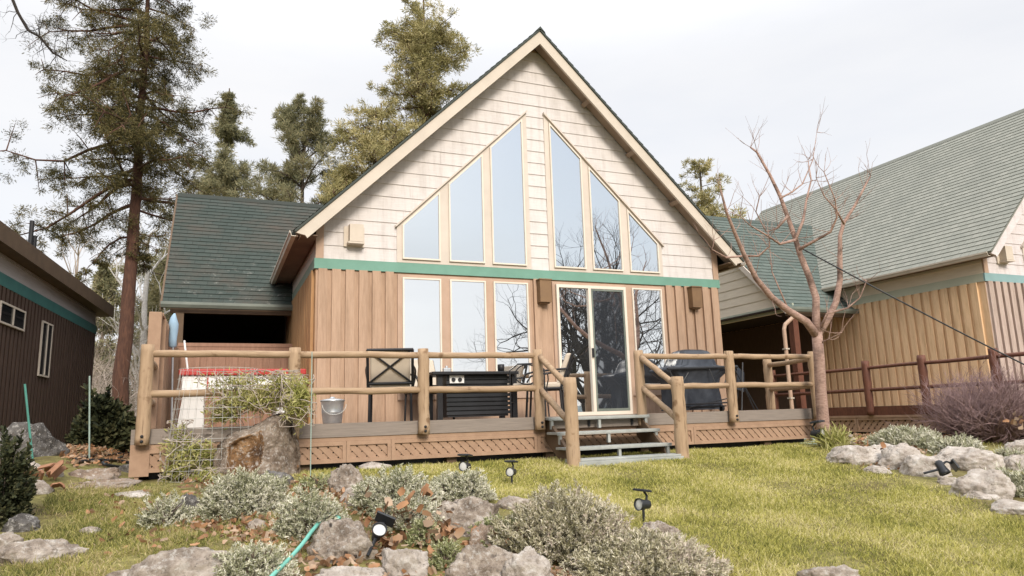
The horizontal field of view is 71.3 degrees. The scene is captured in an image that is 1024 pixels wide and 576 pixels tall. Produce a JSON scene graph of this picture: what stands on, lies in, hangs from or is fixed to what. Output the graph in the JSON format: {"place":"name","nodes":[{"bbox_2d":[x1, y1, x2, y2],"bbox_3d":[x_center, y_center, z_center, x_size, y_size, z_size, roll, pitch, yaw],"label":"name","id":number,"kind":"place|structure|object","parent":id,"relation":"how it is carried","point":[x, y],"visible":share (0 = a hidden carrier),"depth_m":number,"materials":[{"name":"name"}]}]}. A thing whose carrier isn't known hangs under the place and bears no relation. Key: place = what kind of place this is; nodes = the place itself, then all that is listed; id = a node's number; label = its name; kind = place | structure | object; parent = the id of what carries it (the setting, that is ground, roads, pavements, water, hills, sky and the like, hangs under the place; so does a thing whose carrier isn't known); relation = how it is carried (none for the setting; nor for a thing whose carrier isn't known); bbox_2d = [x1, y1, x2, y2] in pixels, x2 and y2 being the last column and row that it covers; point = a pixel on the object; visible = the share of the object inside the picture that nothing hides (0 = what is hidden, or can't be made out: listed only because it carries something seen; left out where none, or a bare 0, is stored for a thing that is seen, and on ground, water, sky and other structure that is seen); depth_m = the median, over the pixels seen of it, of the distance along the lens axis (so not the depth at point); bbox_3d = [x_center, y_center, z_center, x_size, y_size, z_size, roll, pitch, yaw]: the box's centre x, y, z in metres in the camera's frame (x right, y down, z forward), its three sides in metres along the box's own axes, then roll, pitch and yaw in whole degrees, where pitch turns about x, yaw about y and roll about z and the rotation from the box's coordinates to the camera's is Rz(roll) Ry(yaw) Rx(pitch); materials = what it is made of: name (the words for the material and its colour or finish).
{"place":"outdoors","nodes":[
{"label":"outdoors","id":0,"kind":"place"},
{"bbox_2d":[1,0,78,81],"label":"dead branch","id":1,"kind":"object","parent":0,"point":[27,27],"visible":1,"depth_m":12.18,"materials":[{"name":"brown wood"}]},
{"bbox_2d":[0,433,1023,575],"bbox_3d":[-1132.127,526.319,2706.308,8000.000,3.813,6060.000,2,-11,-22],"label":"ground","id":2,"kind":"structure","parent":0,"point":[38,498],"depth_m":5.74,"materials":[{"name":"plant"}]},
{"bbox_2d":[0,425,39,529],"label":"evergreen shrub","id":3,"kind":"object","parent":2,"relation":"on","point":[18,490],"visible":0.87,"depth_m":5.24,"materials":[{"name":"green plant"}]},
{"bbox_2d":[1,513,41,532],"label":"rock","id":4,"kind":"object","parent":2,"relation":"on","point":[22,522],"visible":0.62,"depth_m":5.08,"materials":[{"name":"stone"}]},
{"bbox_2d":[0,422,69,458],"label":"rock","id":5,"kind":"object","parent":2,"relation":"on","point":[45,442],"visible":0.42,"depth_m":7.79,"materials":[{"name":"stone"}]},
{"bbox_2d":[0,538,88,565],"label":"rock","id":6,"kind":"object","parent":2,"relation":"on","point":[38,548],"visible":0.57,"depth_m":4.33,"materials":[{"name":"stone"}]},
{"bbox_2d":[0,220,113,442],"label":"cabin","id":7,"kind":"object","parent":2,"relation":"on","point":[51,310],"visible":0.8,"depth_m":10.37,"materials":[{"name":"brown"}]},
{"bbox_2d":[0,300,25,331],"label":"window","id":8,"kind":"structure","parent":7,"relation":"in","point":[11,316],"depth_m":9.17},
{"bbox_2d":[37,320,53,377],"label":"window","id":9,"kind":"structure","parent":7,"relation":"in","point":[44,360],"depth_m":10.52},
{"bbox_2d":[68,467,121,479],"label":"rock","id":10,"kind":"object","parent":2,"relation":"on","point":[103,473],"visible":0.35,"depth_m":6.88,"materials":[{"name":"grey stone"}]},
{"bbox_2d":[64,383,135,450],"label":"evergreen shrub","id":11,"kind":"object","parent":2,"relation":"on","point":[112,422],"visible":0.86,"depth_m":9.94,"materials":[{"name":"green plant"}]},
{"bbox_2d":[27,238,172,409],"bbox_3d":[-13.639,2.119,23.832,8.025,8.361,9.303,2,-11,-22],"label":"thicket","id":12,"kind":"object","parent":2,"relation":"on","point":[115,343],"visible":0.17,"depth_m":24.41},
{"bbox_2d":[69,478,141,488],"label":"rock","id":13,"kind":"object","parent":2,"relation":"on","point":[116,482],"visible":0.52,"depth_m":6.57,"materials":[{"name":"grey stone"}]},
{"bbox_2d":[90,262,121,396],"bbox_3d":[-19.800,3.139,34.330,3.717,9.054,4.068,2,-11,-22],"label":"fir tree","id":14,"kind":"object","parent":2,"relation":"on","point":[106,282],"visible":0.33,"depth_m":34.49,"materials":[{"name":"green plant"}]},
{"bbox_2d":[0,0,255,411],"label":"cedar tree","id":15,"kind":"object","parent":2,"relation":"on","point":[127,126],"visible":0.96,"depth_m":18.69,"materials":[{"name":"green plant"}]},
{"bbox_2d":[91,205,169,408],"bbox_3d":[-13.548,1.398,26.458,3.815,9.116,3.695,-9,-12,34],"label":"bare tree","id":16,"kind":"object","parent":2,"relation":"on","point":[144,295],"visible":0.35,"depth_m":26.26,"materials":[{"name":"white wood"}]},
{"bbox_2d":[92,322,168,410],"bbox_3d":[-11.445,2.535,19.777,4.920,4.190,5.806,2,-11,-22],"label":"thicket","id":17,"kind":"object","parent":2,"relation":"on","point":[103,378],"visible":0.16,"depth_m":20.01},
{"bbox_2d":[129,254,165,401],"bbox_3d":[-16.968,2.858,34.440,3.858,9.276,4.403,2,-11,-22],"label":"fir tree","id":18,"kind":"object","parent":2,"relation":"on","point":[149,309],"visible":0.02,"depth_m":34.31,"materials":[{"name":"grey plant"}]},
{"bbox_2d":[0,475,322,575],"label":"mossy grass","id":19,"kind":"structure","parent":2,"relation":"on","point":[78,503],"depth_m":4.99,"materials":[{"name":"plant"}]},
{"bbox_2d":[131,487,196,529],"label":"grey shrub","id":20,"kind":"object","parent":2,"relation":"on","point":[161,513],"visible":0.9,"depth_m":5.26,"materials":[{"name":"green plant"}]},
{"bbox_2d":[105,546,232,575],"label":"rock","id":21,"kind":"object","parent":2,"relation":"on","point":[191,561],"visible":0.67,"depth_m":3.86,"materials":[{"name":"stone"}]},
{"bbox_2d":[105,88,273,376],"bbox_3d":[-12.261,-1.277,31.026,8.860,15.909,7.793,2,-11,-22],"label":"fir tree","id":22,"kind":"object","parent":2,"relation":"on","point":[228,133],"visible":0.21,"depth_m":30.96,"materials":[{"name":"green plant"}]},
{"bbox_2d":[157,419,236,482],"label":"vine","id":23,"kind":"object","parent":2,"relation":"on","point":[194,469],"visible":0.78,"depth_m":7.21,"materials":[{"name":"green plant"}]},
{"bbox_2d":[162,367,260,481],"bbox_3d":[-3.115,1.427,7.547,1.003,1.133,0.803,2,-11,-22],"label":"wire cage","id":24,"kind":"object","parent":2,"relation":"on","point":[213,407],"visible":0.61,"depth_m":7.30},
{"bbox_2d":[187,465,295,520],"bbox_3d":[-2.078,1.582,5.559,0.861,0.413,0.702,2,-11,-22],"label":"grey shrub","id":25,"kind":"object","parent":2,"relation":"on","point":[246,491],"visible":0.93,"depth_m":5.41,"materials":[{"name":"green plant"}]},
{"bbox_2d":[213,412,300,484],"bbox_3d":[-2.567,1.651,7.245,0.904,0.762,1.064,2,-11,-22],"label":"boulder","id":26,"kind":"object","parent":2,"relation":"on","point":[269,445],"visible":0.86,"depth_m":7.23,"materials":[{"name":"stone"}]},
{"bbox_2d":[193,366,316,434],"bbox_3d":[-2.662,1.191,7.546,1.326,0.748,0.665,-2,-10,2],"label":"vine","id":27,"kind":"object","parent":26,"relation":"on","point":[294,401],"visible":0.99,"depth_m":7.46,"materials":[{"name":"green plant"}]},
{"bbox_2d":[210,538,304,575],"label":"grey shrub","id":28,"kind":"object","parent":2,"relation":"on","point":[250,560],"visible":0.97,"depth_m":3.94,"materials":[{"name":"green plant"}]},
{"bbox_2d":[223,93,350,204],"bbox_3d":[-8.162,-1.007,27.908,4.865,14.021,5.248,-11,-13,40],"label":"pine tree","id":29,"kind":"object","parent":2,"relation":"on","point":[297,165],"visible":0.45,"depth_m":28.13,"materials":[{"name":"green plant"}]},
{"bbox_2d":[269,515,340,575],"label":"garden hose","id":30,"kind":"object","parent":2,"relation":"on","point":[300,545],"visible":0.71,"depth_m":4.26,"materials":[{"name":"teal rubber"}]},
{"bbox_2d":[294,471,330,490],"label":"weeds","id":31,"kind":"object","parent":2,"relation":"on","point":[309,482],"visible":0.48,"depth_m":6.45,"materials":[{"name":"green plant"}]},
{"bbox_2d":[268,482,358,542],"bbox_3d":[-1.354,1.513,4.874,0.603,0.384,0.503,2,-11,-22],"label":"grey shrub","id":32,"kind":"object","parent":2,"relation":"on","point":[304,515],"visible":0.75,"depth_m":4.77,"materials":[{"name":"green plant"}]},
{"bbox_2d":[306,518,377,563],"bbox_3d":[-1.065,1.605,4.521,0.489,0.294,0.342,0,-10,-11],"label":"rock","id":33,"kind":"object","parent":2,"relation":"on","point":[338,538],"visible":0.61,"depth_m":4.44,"materials":[{"name":"stone"}]},
{"bbox_2d":[327,464,362,494],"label":"rock","id":34,"kind":"object","parent":2,"relation":"on","point":[345,476],"visible":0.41,"depth_m":6.12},
{"bbox_2d":[332,160,360,195],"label":"pine tree","id":35,"kind":"object","parent":2,"relation":"on","point":[350,179],"visible":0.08,"depth_m":25.29,"materials":[{"name":"green plant"}]},
{"bbox_2d":[314,566,384,575],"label":"rock","id":36,"kind":"object","parent":2,"relation":"on","point":[350,571],"visible":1,"depth_m":4.00,"materials":[{"name":"beige stone"}]},
{"bbox_2d":[314,96,421,202],"bbox_3d":[-5.021,-0.849,25.946,5.881,12.831,5.009,2,-11,-22],"label":"pine tree","id":37,"kind":"object","parent":2,"relation":"on","point":[378,133],"visible":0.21,"depth_m":25.84,"materials":[{"name":"green plant"}]},
{"bbox_2d":[366,511,395,556],"bbox_3d":[-0.853,1.569,4.508,0.127,0.282,0.130,22,-48,2],"label":"solar spot lamp","id":38,"kind":"object","parent":2,"relation":"on","point":[379,527],"visible":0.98,"depth_m":4.51,"materials":[{"name":"black plastic"}]},
{"bbox_2d":[373,531,406,555],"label":"leaf clump","id":39,"kind":"object","parent":2,"relation":"on","point":[392,542],"visible":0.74,"depth_m":4.51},
{"bbox_2d":[347,462,443,514],"bbox_3d":[-0.874,1.508,5.412,0.735,0.360,0.602,0,-10,-8],"label":"grey shrub","id":40,"kind":"object","parent":2,"relation":"on","point":[391,484],"visible":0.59,"depth_m":5.31,"materials":[{"name":"green plant"}]},
{"bbox_2d":[381,548,428,575],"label":"rock","id":41,"kind":"object","parent":2,"relation":"on","point":[397,561],"visible":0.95,"depth_m":4.15,"materials":[{"name":"beige stone"}]},
{"bbox_2d":[359,483,452,543],"bbox_3d":[-0.756,1.561,4.952,0.595,0.395,0.569,-6,-11,20],"label":"leaf clump","id":42,"kind":"object","parent":2,"relation":"on","point":[426,490],"visible":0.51,"depth_m":4.89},
{"bbox_2d":[367,490,445,532],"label":"grey shrub","id":43,"kind":"object","parent":2,"relation":"on","point":[399,524],"visible":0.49,"depth_m":4.98,"materials":[{"name":"green plant"}]},
{"bbox_2d":[401,517,443,545],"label":"grey shrub","id":44,"kind":"object","parent":2,"relation":"on","point":[418,531],"visible":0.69,"depth_m":4.72,"materials":[{"name":"green plant"}]},
{"bbox_2d":[366,0,482,140],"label":"pine tree","id":45,"kind":"object","parent":2,"relation":"on","point":[418,46],"visible":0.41,"depth_m":28.89,"materials":[{"name":"green plant"}]},
{"bbox_2d":[428,535,461,570],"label":"grey shrub","id":46,"kind":"object","parent":2,"relation":"on","point":[447,554],"visible":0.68,"depth_m":4.32,"materials":[{"name":"green plant"}]},
{"bbox_2d":[425,518,478,542],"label":"leaf clump","id":47,"kind":"object","parent":2,"relation":"on","point":[448,528],"visible":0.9,"depth_m":4.70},
{"bbox_2d":[160,26,745,423],"bbox_3d":[-2.088,-0.111,15.524,9.740,7.123,9.715,2,-11,-22],"label":"cabin","id":48,"kind":"object","parent":2,"relation":"on","point":[528,194],"visible":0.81,"depth_m":11.84,"materials":[{"name":"brown"}]},
{"bbox_2d":[402,192,440,260],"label":"window","id":49,"kind":"structure","parent":48,"relation":"in","point":[421,233],"depth_m":11.01,"materials":[{"name":"clear glass"}]},
{"bbox_2d":[402,277,441,370],"bbox_3d":[-1.350,0.669,10.730,0.602,1.660,0.060,2,-11,-22],"label":"window","id":50,"kind":"structure","parent":48,"relation":"in","point":[421,297],"depth_m":10.76,"materials":[{"name":"clear glass"}]},
{"bbox_2d":[448,153,484,263],"bbox_3d":[-0.731,-1.297,11.371,0.588,1.831,0.060,2,-11,-22],"label":"window","id":51,"kind":"structure","parent":48,"relation":"in","point":[466,190],"depth_m":11.33,"materials":[{"name":"clear glass"}]},
{"bbox_2d":[450,279,487,370],"bbox_3d":[-0.669,0.698,11.011,0.588,1.660,0.060,2,-11,-22],"label":"window","id":52,"kind":"structure","parent":48,"relation":"in","point":[468,310],"depth_m":11.03,"materials":[{"name":"clear glass"}]},
{"bbox_2d":[489,119,526,265],"bbox_3d":[-0.076,-1.615,11.708,0.594,2.536,0.060,2,-11,-22],"label":"window","id":53,"kind":"structure","parent":48,"relation":"in","point":[507,186],"depth_m":11.67,"materials":[{"name":"clear glass"}]},
{"bbox_2d":[493,281,530,383],"bbox_3d":[-0.003,0.727,11.285,0.594,1.660,0.060,2,-11,-22],"label":"window","id":54,"kind":"structure","parent":48,"relation":"in","point":[510,299],"depth_m":11.30,"materials":[{"name":"clear glass"}]},
{"bbox_2d":[548,122,586,268],"bbox_3d":[0.932,-1.571,12.123,0.594,2.536,0.060,2,-11,-22],"label":"window","id":55,"kind":"structure","parent":48,"relation":"in","point":[568,223],"depth_m":12.08,"materials":[{"name":"clear glass"}]},
{"bbox_2d":[555,284,632,415],"bbox_3d":[1.354,1.011,11.769,1.312,2.130,0.110,2,-11,-22],"label":"sliding door","id":56,"kind":"structure","parent":48,"relation":"in","point":[592,322],"depth_m":11.78,"materials":[{"name":"clear glass"}]},
{"bbox_2d":[587,166,623,271],"bbox_3d":[1.609,-1.196,12.335,0.588,1.831,0.060,2,-11,-22],"label":"window","id":57,"kind":"structure","parent":48,"relation":"in","point":[605,217],"depth_m":12.30,"materials":[{"name":"clear glass"}]},
{"bbox_2d":[626,209,659,273],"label":"window","id":58,"kind":"structure","parent":48,"relation":"in","point":[643,248],"depth_m":12.51,"materials":[{"name":"clear glass"}]},
{"bbox_2d":[631,288,665,383],"bbox_3d":[2.352,0.829,12.255,0.602,1.660,0.060,2,-11,-22],"label":"window","id":59,"kind":"structure","parent":48,"relation":"in","point":[647,304],"depth_m":12.28,"materials":[{"name":"clear glass"}]},
{"bbox_2d":[429,466,498,501],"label":"grey shrub","id":60,"kind":"object","parent":2,"relation":"on","point":[456,484],"visible":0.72,"depth_m":5.65,"materials":[{"name":"green plant"}]},
{"bbox_2d":[433,496,499,536],"bbox_3d":[-0.356,1.637,5.116,0.522,0.289,0.392,-7,-12,28],"label":"rock","id":61,"kind":"object","parent":2,"relation":"on","point":[468,511],"visible":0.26,"depth_m":5.03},
{"bbox_2d":[128,408,813,479],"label":"deck","id":62,"kind":"structure","parent":2,"relation":"on","point":[356,445],"depth_m":8.62,"materials":[{"name":"beige paint"}]},
{"bbox_2d":[147,312,178,428],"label":"privacy wall","id":63,"kind":"structure","parent":62,"relation":"on","point":[158,331],"depth_m":8.39,"materials":[{"name":"beige paint"}]},
{"bbox_2d":[169,313,178,427],"bbox_3d":[-4.312,1.039,9.035,0.118,1.451,0.135,2,-11,-22],"label":"paddle","id":64,"kind":"object","parent":62,"relation":"on","point":[173,327],"visible":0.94,"depth_m":9.07,"materials":[{"name":"metal"}]},
{"bbox_2d":[175,343,291,427],"bbox_3d":[-4.725,1.648,12.195,1.830,1.400,0.127,2,-11,-22],"label":"board fence","id":65,"kind":"object","parent":62,"relation":"on","point":[235,363],"visible":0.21,"depth_m":12.18,"materials":[{"name":"wood"}]},
{"bbox_2d":[177,369,305,427],"bbox_3d":[-3.679,1.509,9.734,1.560,0.735,1.040,2,-11,-22],"label":"game table","id":66,"kind":"object","parent":62,"relation":"on","point":[198,414],"visible":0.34,"depth_m":9.17,"materials":[{"name":"white plastic"}]},
{"bbox_2d":[320,397,345,423],"bbox_3d":[-2.166,1.472,8.614,0.294,0.318,0.294,2,-11,-22],"label":"bucket","id":67,"kind":"object","parent":62,"relation":"on","point":[332,409],"visible":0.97,"depth_m":8.51,"materials":[{"name":"metal"}]},
{"bbox_2d":[134,344,580,468],"bbox_3d":[-1.736,1.440,8.287,4.862,1.483,1.337,1,-10,-13],"label":"log railing","id":68,"kind":"object","parent":62,"relation":"attached to","point":[146,394],"visible":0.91,"depth_m":8.15,"materials":[{"name":"brown wood"}]},
{"bbox_2d":[365,348,415,421],"bbox_3d":[-1.522,1.228,8.957,0.650,0.881,0.749,0,-10,-9],"label":"patio chair","id":69,"kind":"object","parent":62,"relation":"on","point":[389,372],"visible":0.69,"depth_m":8.74,"materials":[{"name":"black metal"}]},
{"bbox_2d":[429,371,518,419],"bbox_3d":[-0.587,1.476,9.773,1.220,0.625,0.660,2,-11,-22],"label":"fire table","id":70,"kind":"object","parent":62,"relation":"on","point":[474,404],"visible":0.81,"depth_m":9.59,"materials":[{"name":"black metal"}]},
{"bbox_2d":[509,363,549,417],"bbox_3d":[0.232,1.386,9.653,0.538,0.712,0.451,-3,-10,7],"label":"iron chair","id":71,"kind":"object","parent":62,"relation":"on","point":[520,383],"visible":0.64,"depth_m":9.49,"materials":[{"name":"black metal"}]},
{"bbox_2d":[522,353,574,416],"bbox_3d":[0.548,1.414,10.339,0.749,0.881,0.650,-3,-10,7],"label":"patio chair","id":72,"kind":"object","parent":62,"relation":"on","point":[567,365],"visible":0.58,"depth_m":10.10,"materials":[{"name":"black metal"}]},
{"bbox_2d":[649,349,737,410],"bbox_3d":[2.871,1.480,11.402,1.331,0.985,0.725,2,-11,-22],"label":"covered grill","id":73,"kind":"object","parent":62,"relation":"on","point":[700,370],"visible":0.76,"depth_m":11.20,"materials":[{"name":"black fabric"}]},
{"bbox_2d":[633,350,815,458],"bbox_3d":[3.321,1.665,10.245,4.023,1.508,1.258,8,-14,-43],"label":"log railing","id":74,"kind":"object","parent":62,"relation":"attached to","point":[677,386],"visible":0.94,"depth_m":9.93,"materials":[{"name":"brown wood"}]},
{"bbox_2d":[445,543,513,575],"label":"rock","id":75,"kind":"object","parent":2,"relation":"on","point":[478,559],"visible":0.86,"depth_m":4.10,"materials":[{"name":"stone"}]},
{"bbox_2d":[469,524,494,546],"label":"rock","id":76,"kind":"object","parent":2,"relation":"on","point":[476,537],"visible":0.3,"depth_m":4.67,"materials":[{"name":"grey stone"}]},
{"bbox_2d":[496,495,528,509],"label":"rock","id":77,"kind":"object","parent":2,"relation":"on","point":[506,502],"visible":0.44,"depth_m":5.56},
{"bbox_2d":[501,546,553,575],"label":"rock","id":78,"kind":"object","parent":2,"relation":"on","point":[528,561],"visible":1,"depth_m":4.04,"materials":[{"name":"beige stone"}]},
{"bbox_2d":[59,432,1010,575],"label":"fallen leaves","id":79,"kind":"object","parent":2,"relation":"on","point":[235,529],"visible":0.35,"depth_m":5.01,"materials":[{"name":"orange plant"}]},
{"bbox_2d":[484,478,635,568],"bbox_3d":[0.316,1.500,4.660,1.052,0.496,0.873,-3,-10,7],"label":"grey shrub","id":80,"kind":"object","parent":2,"relation":"on","point":[561,519],"visible":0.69,"depth_m":4.48,"materials":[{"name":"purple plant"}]},
{"bbox_2d":[545,414,683,467],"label":"steps","id":81,"kind":"structure","parent":2,"relation":"on","point":[648,437],"depth_m":8.84,"materials":[{"name":"grey wood"}]},
{"bbox_2d":[632,488,651,521],"bbox_3d":[1.007,1.671,5.454,0.127,0.276,0.124,5,-12,-34],"label":"solar spot lamp","id":82,"kind":"object","parent":2,"relation":"on","point":[641,504],"visible":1,"depth_m":5.43,"materials":[{"name":"black plastic"}]},
{"bbox_2d":[556,524,733,575],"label":"grey shrub","id":83,"kind":"object","parent":2,"relation":"on","point":[652,552],"visible":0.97,"depth_m":4.14,"materials":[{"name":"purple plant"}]},
{"bbox_2d":[639,520,680,538],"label":"rock","id":84,"kind":"object","parent":2,"relation":"on","point":[661,526],"visible":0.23,"depth_m":4.85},
{"bbox_2d":[678,157,750,219],"bbox_3d":[6.799,0.146,24.715,4.254,9.709,4.224,2,-11,-22],"label":"pine tree","id":85,"kind":"object","parent":2,"relation":"on","point":[703,199],"visible":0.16,"depth_m":24.98,"materials":[{"name":"green plant"}]},
{"bbox_2d":[694,100,889,439],"bbox_3d":[4.017,-0.364,10.143,2.948,5.187,1.440,0,-10,-7],"label":"fruit tree","id":86,"kind":"object","parent":2,"relation":"on","point":[816,327],"visible":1,"depth_m":10.31,"materials":[{"name":"brown plant"}]},
{"bbox_2d":[803,249,1023,364],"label":"cable","id":87,"kind":"object","parent":86,"relation":"attached to","point":[916,309],"visible":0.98,"depth_m":10.09,"materials":[{"name":"black plastic"}]},
{"bbox_2d":[796,564,859,575],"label":"rock","id":88,"kind":"object","parent":2,"relation":"on","point":[843,570],"visible":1,"depth_m":4.08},
{"bbox_2d":[809,422,857,450],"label":"grass clump","id":89,"kind":"object","parent":2,"relation":"on","point":[829,440],"visible":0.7,"depth_m":9.45,"materials":[{"name":"green plant"}]},
{"bbox_2d":[825,445,881,465],"bbox_3d":[4.035,1.979,8.383,0.545,0.268,0.708,2,-11,-22],"label":"rock","id":90,"kind":"object","parent":2,"relation":"on","point":[856,454],"visible":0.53,"depth_m":8.27,"materials":[{"name":"beige stone"}]},
{"bbox_2d":[705,108,1023,415],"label":"cabin","id":91,"kind":"object","parent":2,"relation":"on","point":[938,228],"visible":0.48,"depth_m":15.49,"materials":[{"name":"wood"}]},
{"bbox_2d":[782,317,794,408],"bbox_3d":[5.785,1.705,14.645,0.394,2.517,0.113,1,-11,-15],"label":"downspout","id":92,"kind":"object","parent":91,"relation":"attached to","point":[786,349],"visible":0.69,"depth_m":14.63,"materials":[{"name":"beige paint"}]},
{"bbox_2d":[738,404,1023,439],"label":"deck","id":93,"kind":"structure","parent":2,"relation":"on","point":[853,419],"depth_m":12.98,"materials":[{"name":"beige paint"}]},
{"bbox_2d":[772,348,1023,414],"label":"log railing","id":94,"kind":"object","parent":93,"relation":"attached to","point":[921,363],"visible":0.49,"depth_m":12.42,"materials":[{"name":"wood"}]},
{"bbox_2d":[878,443,924,469],"bbox_3d":[4.384,1.914,8.034,0.511,0.337,0.380,-8,-12,29],"label":"rock","id":95,"kind":"object","parent":2,"relation":"on","point":[893,457],"visible":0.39,"depth_m":7.94,"materials":[{"name":"beige stone"}]},
{"bbox_2d":[862,424,946,448],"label":"grey shrub","id":96,"kind":"object","parent":2,"relation":"on","point":[908,435],"visible":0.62,"depth_m":9.17,"materials":[{"name":"green plant"}]},
{"bbox_2d":[899,455,952,476],"bbox_3d":[4.398,1.923,7.646,0.422,0.267,0.447,2,-11,-22],"label":"rock","id":97,"kind":"object","parent":2,"relation":"on","point":[915,465],"visible":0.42,"depth_m":7.54,"materials":[{"name":"beige stone"}]},
{"bbox_2d":[923,459,959,475],"bbox_3d":[4.335,1.826,7.241,0.320,0.150,0.146,-18,-34,9],"label":"solar spot lamp","id":98,"kind":"object","parent":2,"relation":"on","point":[942,469],"visible":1,"depth_m":7.22,"materials":[{"name":"black plastic"}]},
{"bbox_2d":[883,347,1023,444],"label":"twiggy bush","id":99,"kind":"object","parent":2,"relation":"on","point":[996,415],"visible":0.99,"depth_m":10.46,"materials":[{"name":"purple plant"}]},
{"bbox_2d":[923,431,988,454],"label":"grey shrub","id":100,"kind":"object","parent":2,"relation":"on","point":[937,446],"visible":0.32,"depth_m":8.59,"materials":[{"name":"green plant"}]},
{"bbox_2d":[932,446,1004,472],"bbox_3d":[5.036,1.932,8.012,0.726,0.312,0.646,-3,-10,9],"label":"rock","id":101,"kind":"object","parent":2,"relation":"on","point":[967,458],"visible":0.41,"depth_m":7.79,"materials":[{"name":"beige stone"}]},
{"bbox_2d":[948,468,1015,499],"bbox_3d":[4.379,1.845,6.700,0.549,0.300,0.488,-7,-12,27],"label":"rock","id":102,"kind":"object","parent":2,"relation":"on","point":[1000,484],"visible":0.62,"depth_m":6.54,"materials":[{"name":"beige stone"}]},
{"bbox_2d":[984,459,1023,497],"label":"grey shrub","id":103,"kind":"object","parent":2,"relation":"on","point":[1016,477],"visible":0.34,"depth_m":6.57,"materials":[{"name":"green plant"}]},
{"bbox_2d":[990,499,1023,514],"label":"rock","id":104,"kind":"object","parent":2,"relation":"on","point":[1007,506],"visible":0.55,"depth_m":5.94,"materials":[{"name":"beige stone"}]},
{"bbox_2d":[0,0,1023,390],"label":"sky","id":105,"kind":"structure","parent":0,"point":[900,78],"materials":[{"name":"white"}]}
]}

